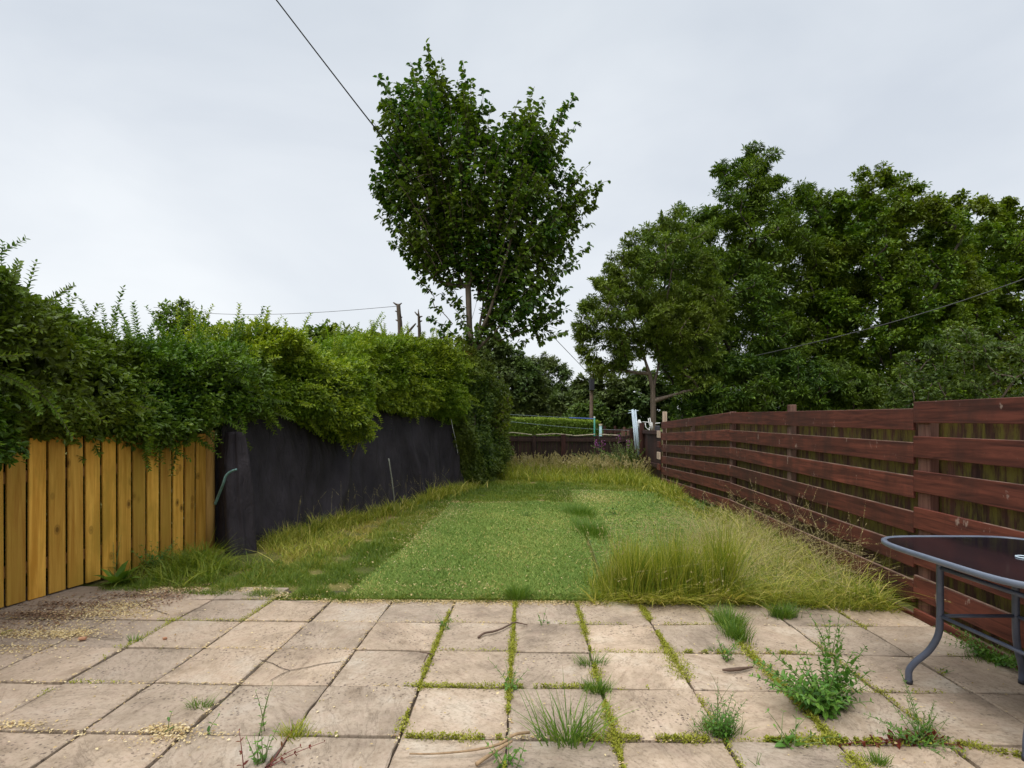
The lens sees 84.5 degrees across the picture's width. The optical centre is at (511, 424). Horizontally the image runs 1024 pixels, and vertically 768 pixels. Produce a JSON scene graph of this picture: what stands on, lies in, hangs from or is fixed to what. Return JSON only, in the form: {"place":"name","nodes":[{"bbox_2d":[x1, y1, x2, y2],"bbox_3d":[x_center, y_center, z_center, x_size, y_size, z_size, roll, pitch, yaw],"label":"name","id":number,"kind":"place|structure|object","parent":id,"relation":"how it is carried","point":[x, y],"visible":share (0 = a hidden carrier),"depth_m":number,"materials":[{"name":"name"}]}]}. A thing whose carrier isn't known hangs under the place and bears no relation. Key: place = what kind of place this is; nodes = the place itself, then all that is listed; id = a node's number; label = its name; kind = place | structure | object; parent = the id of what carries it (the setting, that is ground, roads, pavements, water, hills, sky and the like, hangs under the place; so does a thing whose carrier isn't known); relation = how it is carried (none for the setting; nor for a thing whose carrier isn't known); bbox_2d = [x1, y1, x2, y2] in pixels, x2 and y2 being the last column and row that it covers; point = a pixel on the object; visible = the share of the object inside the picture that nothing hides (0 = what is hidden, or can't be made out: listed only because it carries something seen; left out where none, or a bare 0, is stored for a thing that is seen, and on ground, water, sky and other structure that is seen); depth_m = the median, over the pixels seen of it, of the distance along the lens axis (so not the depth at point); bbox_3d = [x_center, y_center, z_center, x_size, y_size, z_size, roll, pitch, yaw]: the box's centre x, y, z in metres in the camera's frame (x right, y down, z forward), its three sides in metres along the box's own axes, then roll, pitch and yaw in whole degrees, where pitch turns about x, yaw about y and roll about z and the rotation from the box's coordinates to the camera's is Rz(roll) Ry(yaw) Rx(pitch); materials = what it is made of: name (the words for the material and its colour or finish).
{"place":"outdoors","nodes":[
{"label":"outdoors","id":0,"kind":"place"},
{"bbox_2d":[4,434,1014,656],"bbox_3d":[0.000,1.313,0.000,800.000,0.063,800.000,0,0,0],"label":"ground","id":1,"kind":"structure","parent":0,"point":[234,574],"depth_m":5.50,"materials":[{"name":"green plant"}]},
{"bbox_2d":[0,430,214,607],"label":"timber fence","id":2,"kind":"object","parent":1,"relation":"on","point":[199,512],"visible":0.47,"depth_m":4.60,"materials":[{"name":"yellow wood"}]},
{"bbox_2d":[92,560,139,585],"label":"dock plant","id":3,"kind":"object","parent":1,"relation":"on","point":[122,574],"visible":0.93,"depth_m":4.57,"materials":[{"name":"plant"}]},
{"bbox_2d":[112,538,120,571],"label":"fence weed","id":4,"kind":"object","parent":1,"relation":"on","point":[115,554],"visible":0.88,"depth_m":4.76,"materials":[{"name":"green"}]},
{"bbox_2d":[0,234,295,585],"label":"privet hedge","id":5,"kind":"object","parent":1,"relation":"on","point":[67,374],"visible":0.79,"depth_m":4.73,"materials":[{"name":"green plant"}]},
{"bbox_2d":[131,540,174,569],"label":"fence weed","id":6,"kind":"object","parent":1,"relation":"on","point":[152,557],"visible":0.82,"depth_m":4.99,"materials":[{"name":"green"}]},
{"bbox_2d":[150,296,216,338],"bbox_3d":[-7.974,-0.932,13.898,2.964,4.570,1.425,0,0,27],"label":"tree","id":7,"kind":"object","parent":1,"relation":"on","point":[172,322],"visible":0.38,"depth_m":13.68,"materials":[{"name":"green plant"}]},
{"bbox_2d":[165,300,483,458],"bbox_3d":[-2.365,-0.277,8.852,2.259,3.233,6.047,0,0,23],"label":"shrub hedge","id":8,"kind":"object","parent":1,"relation":"on","point":[351,386],"visible":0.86,"depth_m":7.60,"materials":[{"name":"green plant"}]},
{"bbox_2d":[295,318,381,344],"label":"dense bush","id":9,"kind":"object","parent":1,"relation":"on","point":[318,330],"visible":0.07,"depth_m":16.71,"materials":[{"name":"green plant"}]},
{"bbox_2d":[215,409,464,555],"bbox_3d":[-2.076,0.517,8.720,0.587,1.588,6.389,0,0,16],"label":"garden sheet","id":10,"kind":"object","parent":1,"relation":"on","point":[272,481],"visible":0.71,"depth_m":7.21,"materials":[{"name":"fabric"}]},
{"bbox_2d":[214,468,236,504],"bbox_3d":[-2.786,0.607,5.442,0.374,0.376,0.058,0,0,32],"label":"hose","id":11,"kind":"object","parent":10,"relation":"attached to","point":[222,485],"visible":1,"depth_m":5.42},
{"bbox_2d":[296,468,463,534],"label":"seeding grass","id":12,"kind":"structure","parent":1,"relation":"on","point":[372,496],"depth_m":7.98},
{"bbox_2d":[388,458,394,502],"bbox_3d":[-1.870,0.921,8.798,0.026,0.803,0.414,0,0,3],"label":"garden cane","id":13,"kind":"object","parent":1,"relation":"on","point":[391,478],"visible":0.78,"depth_m":8.73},
{"bbox_2d":[393,302,402,334],"bbox_3d":[-2.794,-0.847,14.019,0.288,4.394,0.188,0,0,25],"label":"pollarded trunk","id":14,"kind":"object","parent":1,"relation":"on","point":[399,317],"visible":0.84,"depth_m":13.95,"materials":[{"name":"brown plant"}]},
{"bbox_2d":[154,306,395,314],"bbox_3d":[-6.404,-3.135,15.413,7.602,0.403,0.868,0,0,15],"label":"overhead cable","id":15,"kind":"object","parent":14,"relation":"attached to","point":[295,313],"visible":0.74,"depth_m":15.72,"materials":[{"name":"grey plastic"}]},
{"bbox_2d":[415,309,422,337],"bbox_3d":[-2.351,-0.788,14.314,0.223,4.276,0.141,0,0,23],"label":"pollarded trunk","id":16,"kind":"object","parent":1,"relation":"on","point":[419,325],"visible":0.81,"depth_m":14.27,"materials":[{"name":"brown plant"}]},
{"bbox_2d":[212,426,661,435],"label":"wood","id":17,"kind":"object","parent":1,"relation":"on","point":[602,433],"visible":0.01,"depth_m":53.40,"materials":[{"name":"brown plant"}]},
{"bbox_2d":[95,455,815,599],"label":"rough grass","id":18,"kind":"structure","parent":1,"relation":"on","point":[625,477],"depth_m":7.04,"materials":[{"name":"plant"}]},
{"bbox_2d":[453,334,470,351],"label":"lime shrub","id":19,"kind":"object","parent":1,"relation":"on","point":[460,338],"visible":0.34,"depth_m":12.15,"materials":[{"name":"green plant"}]},
{"bbox_2d":[421,331,516,483],"bbox_3d":[-1.023,-0.074,13.381,2.105,3.746,4.631,0,0,16],"label":"ivy hedge","id":20,"kind":"object","parent":1,"relation":"on","point":[478,443],"visible":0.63,"depth_m":12.25,"materials":[{"name":"green plant"}]},
{"bbox_2d":[347,501,601,602],"bbox_3d":[-0.097,1.280,6.654,2.072,0.100,5.123,0,0,2],"label":"turf mat","id":21,"kind":"object","parent":1,"relation":"on","point":[456,542],"visible":0.91,"depth_m":5.33,"materials":[{"name":"plant"}]},
{"bbox_2d":[256,487,654,749],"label":"dry clippings","id":22,"kind":"object","parent":21,"relation":"on","point":[485,543],"visible":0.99,"depth_m":6.22,"materials":[{"name":"plant"}]},
{"bbox_2d":[494,577,539,601],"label":"grass tuft","id":23,"kind":"object","parent":21,"relation":"on","point":[513,593],"visible":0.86,"depth_m":4.15,"materials":[{"name":"plant"}]},
{"bbox_2d":[518,507,535,516],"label":"turf weed","id":24,"kind":"object","parent":21,"relation":"on","point":[525,512],"visible":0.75,"depth_m":7.80,"materials":[{"name":"green"}]},
{"bbox_2d":[368,37,610,474],"bbox_3d":[-0.507,-3.595,12.486,5.413,9.890,2.732,0,0,0],"label":"broadleaf tree","id":25,"kind":"object","parent":1,"relation":"on","point":[437,237],"visible":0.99,"depth_m":12.16,"materials":[{"name":"green plant"}]},
{"bbox_2d":[491,391,514,462],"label":"yellow shrub","id":26,"kind":"object","parent":1,"relation":"on","point":[504,411],"visible":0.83,"depth_m":13.43,"materials":[{"name":"green plant"}]},
{"bbox_2d":[476,333,551,423],"bbox_3d":[-0.158,-2.124,34.087,5.418,6.972,3.647,0,0,0],"label":"dark tree","id":27,"kind":"object","parent":1,"relation":"on","point":[528,392],"visible":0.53,"depth_m":33.33,"materials":[{"name":"green plant"}]},
{"bbox_2d":[511,351,573,423],"bbox_3d":[2.354,-1.817,38.052,5.830,6.359,3.759,0,0,0],"label":"willow tree","id":28,"kind":"object","parent":1,"relation":"on","point":[550,365],"visible":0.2,"depth_m":37.53,"materials":[{"name":"green plant"}]},
{"bbox_2d":[503,416,600,455],"bbox_3d":[1.566,0.493,23.915,4.362,1.760,1.335,0,0,0],"label":"clipped hedge","id":29,"kind":"object","parent":1,"relation":"on","point":[577,425],"visible":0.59,"depth_m":23.46,"materials":[{"name":"green plant"}]},
{"bbox_2d":[506,432,628,467],"bbox_3d":[1.503,0.758,16.073,3.738,1.084,0.125,0,0,0],"label":"back fence","id":30,"kind":"object","parent":1,"relation":"on","point":[529,445],"visible":0.52,"depth_m":16.09,"materials":[{"name":"wood"}]},
{"bbox_2d":[506,448,650,476],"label":"seeding grass","id":31,"kind":"structure","parent":1,"relation":"on","point":[558,459],"depth_m":14.01,"materials":[{"name":"plant"}]},
{"bbox_2d":[555,499,605,523],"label":"grass tuft","id":32,"kind":"object","parent":1,"relation":"on","point":[573,508],"visible":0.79,"depth_m":8.06,"materials":[{"name":"plant"}]},
{"bbox_2d":[569,417,594,435],"bbox_3d":[2.393,0.516,19.239,0.970,1.568,0.058,0,0,32],"label":"clothes pole","id":33,"kind":"object","parent":1,"relation":"on","point":[586,418],"visible":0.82,"depth_m":19.08,"materials":[{"name":"teal"}]},
{"bbox_2d":[590,391,592,419],"bbox_3d":[3.523,-0.475,25.000,0.158,3.551,0.157,0,0,-22],"label":"utility pole","id":34,"kind":"object","parent":1,"relation":"on","point":[591,404],"visible":0.38,"depth_m":24.94,"materials":[{"name":"brown wood"}]},
{"bbox_2d":[276,0,587,372],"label":"overhead cable","id":35,"kind":"object","parent":34,"relation":"attached to","point":[364,113],"visible":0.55,"depth_m":8.99,"materials":[{"name":"black plastic"}]},
{"bbox_2d":[589,377,594,390],"bbox_3d":[3.531,-1.788,24.900,0.220,0.600,0.180,0,0,0],"label":"pole box","id":36,"kind":"object","parent":34,"relation":"attached to","point":[591,384],"visible":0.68,"depth_m":24.81,"materials":[{"name":"grey"}]},
{"bbox_2d":[612,279,1023,375],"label":"overhead cable","id":37,"kind":"object","parent":34,"relation":"attached to","point":[886,323],"visible":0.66,"depth_m":15.23,"materials":[{"name":"grey plastic"}]},
{"bbox_2d":[573,440,609,471],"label":"fireweed","id":38,"kind":"object","parent":1,"relation":"on","point":[601,457],"visible":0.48,"depth_m":14.30,"materials":[{"name":"green"}]},
{"bbox_2d":[551,398,636,432],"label":"garden bush","id":39,"kind":"object","parent":1,"relation":"on","point":[600,411],"visible":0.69,"depth_m":26.64,"materials":[{"name":"green plant"}]},
{"bbox_2d":[590,439,598,468],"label":"fireweed","id":40,"kind":"object","parent":1,"relation":"on","point":[594,452],"visible":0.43,"depth_m":14.60,"materials":[{"name":"green"}]},
{"bbox_2d":[599,424,601,435],"bbox_3d":[2.831,0.642,18.000,0.102,1.316,0.102,0,0,22],"label":"short post","id":41,"kind":"object","parent":1,"relation":"on","point":[600,428],"visible":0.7,"depth_m":17.96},
{"bbox_2d":[547,366,678,446],"bbox_3d":[6.128,-1.034,32.949,8.207,4.813,3.384,0,0,0],"label":"mixed tree","id":42,"kind":"object","parent":1,"relation":"on","point":[617,396],"visible":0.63,"depth_m":32.38,"materials":[{"name":"green plant"}]},
{"bbox_2d":[604,496,621,514],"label":"turf weed","id":43,"kind":"object","parent":1,"relation":"on","point":[612,508],"visible":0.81,"depth_m":7.90,"materials":[{"name":"green"}]},
{"bbox_2d":[603,426,628,435],"bbox_3d":[3.816,0.677,20.014,1.124,1.246,0.102,0,0,0],"label":"picket fence","id":44,"kind":"object","parent":1,"relation":"on","point":[623,431],"visible":0.41,"depth_m":19.96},
{"bbox_2d":[608,435,625,467],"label":"fireweed","id":45,"kind":"object","parent":1,"relation":"on","point":[616,448],"visible":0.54,"depth_m":14.80,"materials":[{"name":"green"}]},
{"bbox_2d":[592,439,645,468],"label":"corner bush","id":46,"kind":"object","parent":1,"relation":"on","point":[630,450],"visible":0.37,"depth_m":14.20,"materials":[{"name":"green plant"}]},
{"bbox_2d":[625,440,638,468],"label":"fireweed","id":47,"kind":"object","parent":1,"relation":"on","point":[628,444],"visible":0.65,"depth_m":14.00,"materials":[{"name":"green"}]},
{"bbox_2d":[629,423,661,478],"bbox_3d":[3.304,0.630,14.185,0.132,1.340,3.775,0,0,3],"label":"upright board fence","id":48,"kind":"object","parent":1,"relation":"on","point":[649,439],"visible":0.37,"depth_m":13.61,"materials":[{"name":"wood"}]},
{"bbox_2d":[629,409,638,456],"bbox_3d":[3.182,0.344,14.601,0.342,1.488,0.032,0,0,0],"label":"folded airer","id":49,"kind":"object","parent":48,"relation":"attached to","point":[635,427],"visible":0.7,"depth_m":14.59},
{"bbox_2d":[645,418,652,429],"bbox_3d":[3.425,0.565,14.200,0.268,1.470,0.022,0,0,0],"label":"garden chair","id":50,"kind":"object","parent":1,"relation":"on","point":[650,425],"visible":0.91,"depth_m":14.19,"materials":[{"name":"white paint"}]},
{"bbox_2d":[570,205,734,429],"bbox_3d":[4.846,-3.109,19.599,5.746,8.821,3.486,0,0,0],"label":"ash tree","id":51,"kind":"object","parent":1,"relation":"on","point":[654,331],"visible":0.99,"depth_m":19.07,"materials":[{"name":"green plant"}]},
{"bbox_2d":[662,412,664,477],"bbox_3d":[3.310,0.510,12.300,0.045,1.580,0.045,0,0,0],"label":"stake","id":52,"kind":"object","parent":1,"relation":"on","point":[663,416],"visible":0.42,"depth_m":12.30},
{"bbox_2d":[665,412,666,478],"bbox_3d":[3.371,0.510,12.350,0.045,1.580,0.045,0,0,0],"label":"stake","id":53,"kind":"object","parent":1,"relation":"on","point":[666,432],"visible":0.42,"depth_m":12.33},
{"bbox_2d":[570,489,823,594],"bbox_3d":[1.778,1.285,7.517,1.763,0.089,6.786,0,0,3],"label":"turf mat","id":54,"kind":"object","parent":1,"relation":"on","point":[638,502],"visible":0.37,"depth_m":7.54,"materials":[{"name":"grass"}]},
{"bbox_2d":[554,510,621,543],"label":"grass tuft","id":55,"kind":"object","parent":54,"relation":"on","point":[594,530],"visible":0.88,"depth_m":6.71,"materials":[{"name":"plant"}]},
{"bbox_2d":[683,497,715,509],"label":"fence weed","id":56,"kind":"object","parent":1,"relation":"on","point":[697,504],"visible":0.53,"depth_m":8.36,"materials":[{"name":"green"}]},
{"bbox_2d":[633,139,865,418],"bbox_3d":[9.196,-4.851,21.903,9.244,12.493,4.828,0,0,0],"label":"ash tree","id":57,"kind":"object","parent":1,"relation":"on","point":[788,327],"visible":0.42,"depth_m":21.08,"materials":[{"name":"green plant"}]},
{"bbox_2d":[570,502,950,621],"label":"tall grass","id":58,"kind":"structure","parent":1,"relation":"on","point":[674,588],"depth_m":4.14,"materials":[{"name":"plant"}]},
{"bbox_2d":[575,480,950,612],"bbox_3d":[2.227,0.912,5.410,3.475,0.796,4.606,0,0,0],"label":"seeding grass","id":59,"kind":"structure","parent":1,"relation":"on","point":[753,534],"depth_m":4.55,"materials":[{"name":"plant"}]},
{"bbox_2d":[669,349,910,419],"bbox_3d":[9.826,-0.678,20.023,8.566,4.083,2.747,0,0,0],"label":"understorey bush","id":60,"kind":"object","parent":1,"relation":"on","point":[832,378],"visible":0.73,"depth_m":19.42,"materials":[{"name":"green plant"}]},
{"bbox_2d":[649,194,1022,420],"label":"sycamore tree","id":61,"kind":"object","parent":1,"relation":"on","point":[664,378],"visible":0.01,"depth_m":27.47,"materials":[{"name":"green plant"}]},
{"bbox_2d":[657,397,1023,669],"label":"slatted fence","id":62,"kind":"object","parent":1,"relation":"on","point":[949,467],"visible":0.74,"depth_m":4.27,"materials":[{"name":"wood"}]},
{"bbox_2d":[803,160,1003,410],"bbox_3d":[14.510,-4.197,20.977,7.216,11.100,4.247,0,0,0],"label":"sycamore tree","id":63,"kind":"object","parent":1,"relation":"on","point":[950,275],"visible":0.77,"depth_m":20.23,"materials":[{"name":"green plant"}]},
{"bbox_2d":[876,324,1023,408],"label":"elder tree","id":64,"kind":"object","parent":1,"relation":"on","point":[982,355],"visible":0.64,"depth_m":14.92,"materials":[{"name":"green plant"}]},
{"bbox_2d":[915,188,1023,397],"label":"sycamore tree","id":65,"kind":"object","parent":1,"relation":"on","point":[1000,225],"visible":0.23,"depth_m":21.81,"materials":[{"name":"green plant"}]},
{"bbox_2d":[0,586,1023,767],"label":"patio","id":66,"kind":"structure","parent":0,"point":[391,655],"depth_m":2.81,"materials":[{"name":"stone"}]},
{"bbox_2d":[0,582,214,641],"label":"leaf litter","id":67,"kind":"object","parent":66,"relation":"on","point":[28,613],"visible":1,"depth_m":3.99,"materials":[{"name":"plant"}]},
{"bbox_2d":[127,631,146,643],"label":"grass tuft","id":68,"kind":"object","parent":66,"relation":"on","point":[137,637],"visible":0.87,"depth_m":3.39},
{"bbox_2d":[184,694,229,710],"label":"grass tuft","id":69,"kind":"object","parent":66,"relation":"on","point":[192,704],"visible":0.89,"depth_m":2.60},
{"bbox_2d":[78,594,340,679],"bbox_3d":[-1.887,1.294,3.719,2.285,0.001,1.074,0,0,23],"label":"slab crack","id":70,"kind":"object","parent":66,"relation":"on","point":[260,659],"visible":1,"depth_m":3.09,"materials":[{"name":"soil"}]},
{"bbox_2d":[207,713,219,734],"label":"weed seedling","id":71,"kind":"object","parent":66,"relation":"on","point":[208,728],"visible":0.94,"depth_m":2.37,"materials":[{"name":"green"}]},
{"bbox_2d":[236,729,248,767],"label":"weed seedling","id":72,"kind":"object","parent":66,"relation":"on","point":[245,762],"visible":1,"depth_m":2.12,"materials":[{"name":"red"}]},
{"bbox_2d":[246,722,280,764],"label":"weed seedling","id":73,"kind":"object","parent":66,"relation":"on","point":[257,760],"visible":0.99,"depth_m":2.16,"materials":[{"name":"green"}]},
{"bbox_2d":[254,681,272,735],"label":"weed seedling","id":74,"kind":"object","parent":66,"relation":"on","point":[262,723],"visible":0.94,"depth_m":2.37,"materials":[{"name":"green"}]},
{"bbox_2d":[265,712,323,743],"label":"grass tuft","id":75,"kind":"object","parent":66,"relation":"on","point":[295,735],"visible":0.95,"depth_m":2.36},
{"bbox_2d":[265,729,325,767],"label":"trailing weed","id":76,"kind":"object","parent":66,"relation":"on","point":[272,760],"visible":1,"depth_m":2.18,"materials":[{"name":"red"}]},
{"bbox_2d":[436,614,457,629],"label":"weed seedling","id":77,"kind":"object","parent":66,"relation":"on","point":[441,623],"visible":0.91,"depth_m":3.59,"materials":[{"name":"green"}]},
{"bbox_2d":[409,731,529,754],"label":"dry stalk","id":78,"kind":"object","parent":66,"relation":"on","point":[496,744],"visible":0.97,"depth_m":2.21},
{"bbox_2d":[475,740,512,765],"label":"dry stalk","id":79,"kind":"object","parent":66,"relation":"on","point":[482,759],"visible":0.91,"depth_m":2.18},
{"bbox_2d":[477,622,527,638],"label":"twig","id":80,"kind":"object","parent":66,"relation":"on","point":[482,634],"visible":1,"depth_m":3.50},
{"bbox_2d":[0,582,1006,767],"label":"fallen seed","id":81,"kind":"object","parent":66,"relation":"on","point":[59,633],"visible":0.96,"depth_m":3.46,"materials":[{"name":"plant"}]},
{"bbox_2d":[482,728,526,767],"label":"weed seedling","id":82,"kind":"object","parent":66,"relation":"on","point":[509,757],"visible":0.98,"depth_m":2.14,"materials":[{"name":"green"}]},
{"bbox_2d":[488,657,527,691],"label":"weed seedling","id":83,"kind":"object","parent":66,"relation":"on","point":[507,685],"visible":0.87,"depth_m":2.77,"materials":[{"name":"green"}]},
{"bbox_2d":[1,596,1021,767],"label":"joint moss","id":84,"kind":"object","parent":66,"relation":"on","point":[673,737],"visible":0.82,"depth_m":2.64,"materials":[{"name":"green plant"}]},
{"bbox_2d":[496,666,634,750],"bbox_3d":[0.224,1.194,2.339,0.637,0.235,0.486,0,0,0],"label":"grass tuft","id":85,"kind":"object","parent":66,"relation":"on","point":[574,739],"visible":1,"depth_m":2.32,"materials":[{"name":"plant"}]},
{"bbox_2d":[572,644,611,667],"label":"grass tuft","id":86,"kind":"object","parent":66,"relation":"on","point":[583,661],"visible":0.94,"depth_m":3.05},
{"bbox_2d":[576,670,617,697],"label":"grass tuft","id":87,"kind":"object","parent":66,"relation":"on","point":[601,688],"visible":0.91,"depth_m":2.74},
{"bbox_2d":[694,686,746,742],"bbox_3d":[0.872,1.225,2.352,0.247,0.199,0.174,0,0,0],"label":"bushy weed","id":88,"kind":"object","parent":66,"relation":"on","point":[724,728],"visible":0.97,"depth_m":2.33,"materials":[{"name":"green"}]},
{"bbox_2d":[685,708,756,738],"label":"grass tuft","id":89,"kind":"object","parent":66,"relation":"on","point":[732,734],"visible":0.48,"depth_m":2.37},
{"bbox_2d":[712,676,734,717],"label":"seedling","id":90,"kind":"object","parent":66,"relation":"on","point":[721,698],"visible":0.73,"depth_m":2.50,"materials":[{"name":"green"}]},
{"bbox_2d":[700,596,754,633],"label":"grass tuft","id":91,"kind":"object","parent":66,"relation":"on","point":[729,612],"visible":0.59,"depth_m":3.66,"materials":[{"name":"plant"}]},
{"bbox_2d":[716,634,743,661],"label":"weed seedling","id":92,"kind":"object","parent":66,"relation":"on","point":[728,652],"visible":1,"depth_m":3.10,"materials":[{"name":"green"}]},
{"bbox_2d":[714,613,760,645],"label":"grass tuft","id":93,"kind":"object","parent":66,"relation":"on","point":[733,633],"visible":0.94,"depth_m":3.42,"materials":[{"name":"plant"}]},
{"bbox_2d":[722,666,752,671],"bbox_3d":[1.195,1.282,2.958,0.179,0.023,0.042,0,0,-11],"label":"bark strip","id":94,"kind":"object","parent":66,"relation":"on","point":[734,669],"visible":1,"depth_m":2.94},
{"bbox_2d":[761,598,806,619],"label":"grass tuft","id":95,"kind":"object","parent":66,"relation":"on","point":[782,613],"visible":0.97,"depth_m":3.79,"materials":[{"name":"plant"}]},
{"bbox_2d":[765,707,842,749],"bbox_3d":[1.176,1.248,2.307,0.290,0.169,0.202,0,0,-31],"label":"willowherb","id":96,"kind":"object","parent":66,"relation":"on","point":[786,741],"visible":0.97,"depth_m":2.28,"materials":[{"name":"green"}]},
{"bbox_2d":[746,614,874,719],"bbox_3d":[1.423,1.125,2.602,0.695,0.398,0.429,0,0,0],"label":"willowherb","id":97,"kind":"object","parent":66,"relation":"on","point":[825,699],"visible":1,"depth_m":2.56,"materials":[{"name":"green"}]},
{"bbox_2d":[804,605,846,656],"bbox_3d":[1.728,1.153,3.138,0.262,0.317,0.098,0,0,0],"label":"willowherb","id":98,"kind":"object","parent":66,"relation":"on","point":[835,636],"visible":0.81,"depth_m":3.13,"materials":[{"name":"green"}]},
{"bbox_2d":[859,743,894,767],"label":"grass tuft","id":99,"kind":"object","parent":66,"relation":"on","point":[877,760],"visible":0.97,"depth_m":2.17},
{"bbox_2d":[839,727,962,749],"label":"red weed","id":100,"kind":"object","parent":66,"relation":"on","point":[898,745],"visible":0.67,"depth_m":2.30,"materials":[{"name":"red"}]},
{"bbox_2d":[863,669,964,758],"bbox_3d":[1.657,1.202,2.325,0.390,0.275,0.274,0,0,0],"label":"weed","id":101,"kind":"object","parent":66,"relation":"on","point":[921,734],"visible":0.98,"depth_m":2.32,"materials":[{"name":"green"}]},
{"bbox_2d":[881,535,1023,760],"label":"garden table","id":102,"kind":"object","parent":66,"relation":"on","point":[998,559],"visible":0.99,"depth_m":2.71,"materials":[{"name":"metal"}]},
{"bbox_2d":[940,624,1017,670],"bbox_3d":[2.591,1.263,3.099,0.271,0.143,0.752,0,0,0],"label":"fence weed","id":103,"kind":"object","parent":66,"relation":"on","point":[1005,660],"visible":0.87,"depth_m":3.13,"materials":[{"name":"green"}]},
{"bbox_2d":[958,641,1014,667],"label":"grass tuft","id":104,"kind":"object","parent":66,"relation":"on","point":[978,656],"visible":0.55,"depth_m":3.12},
{"bbox_2d":[0,0,1023,409],"label":"sky","id":105,"kind":"structure","parent":0,"point":[204,152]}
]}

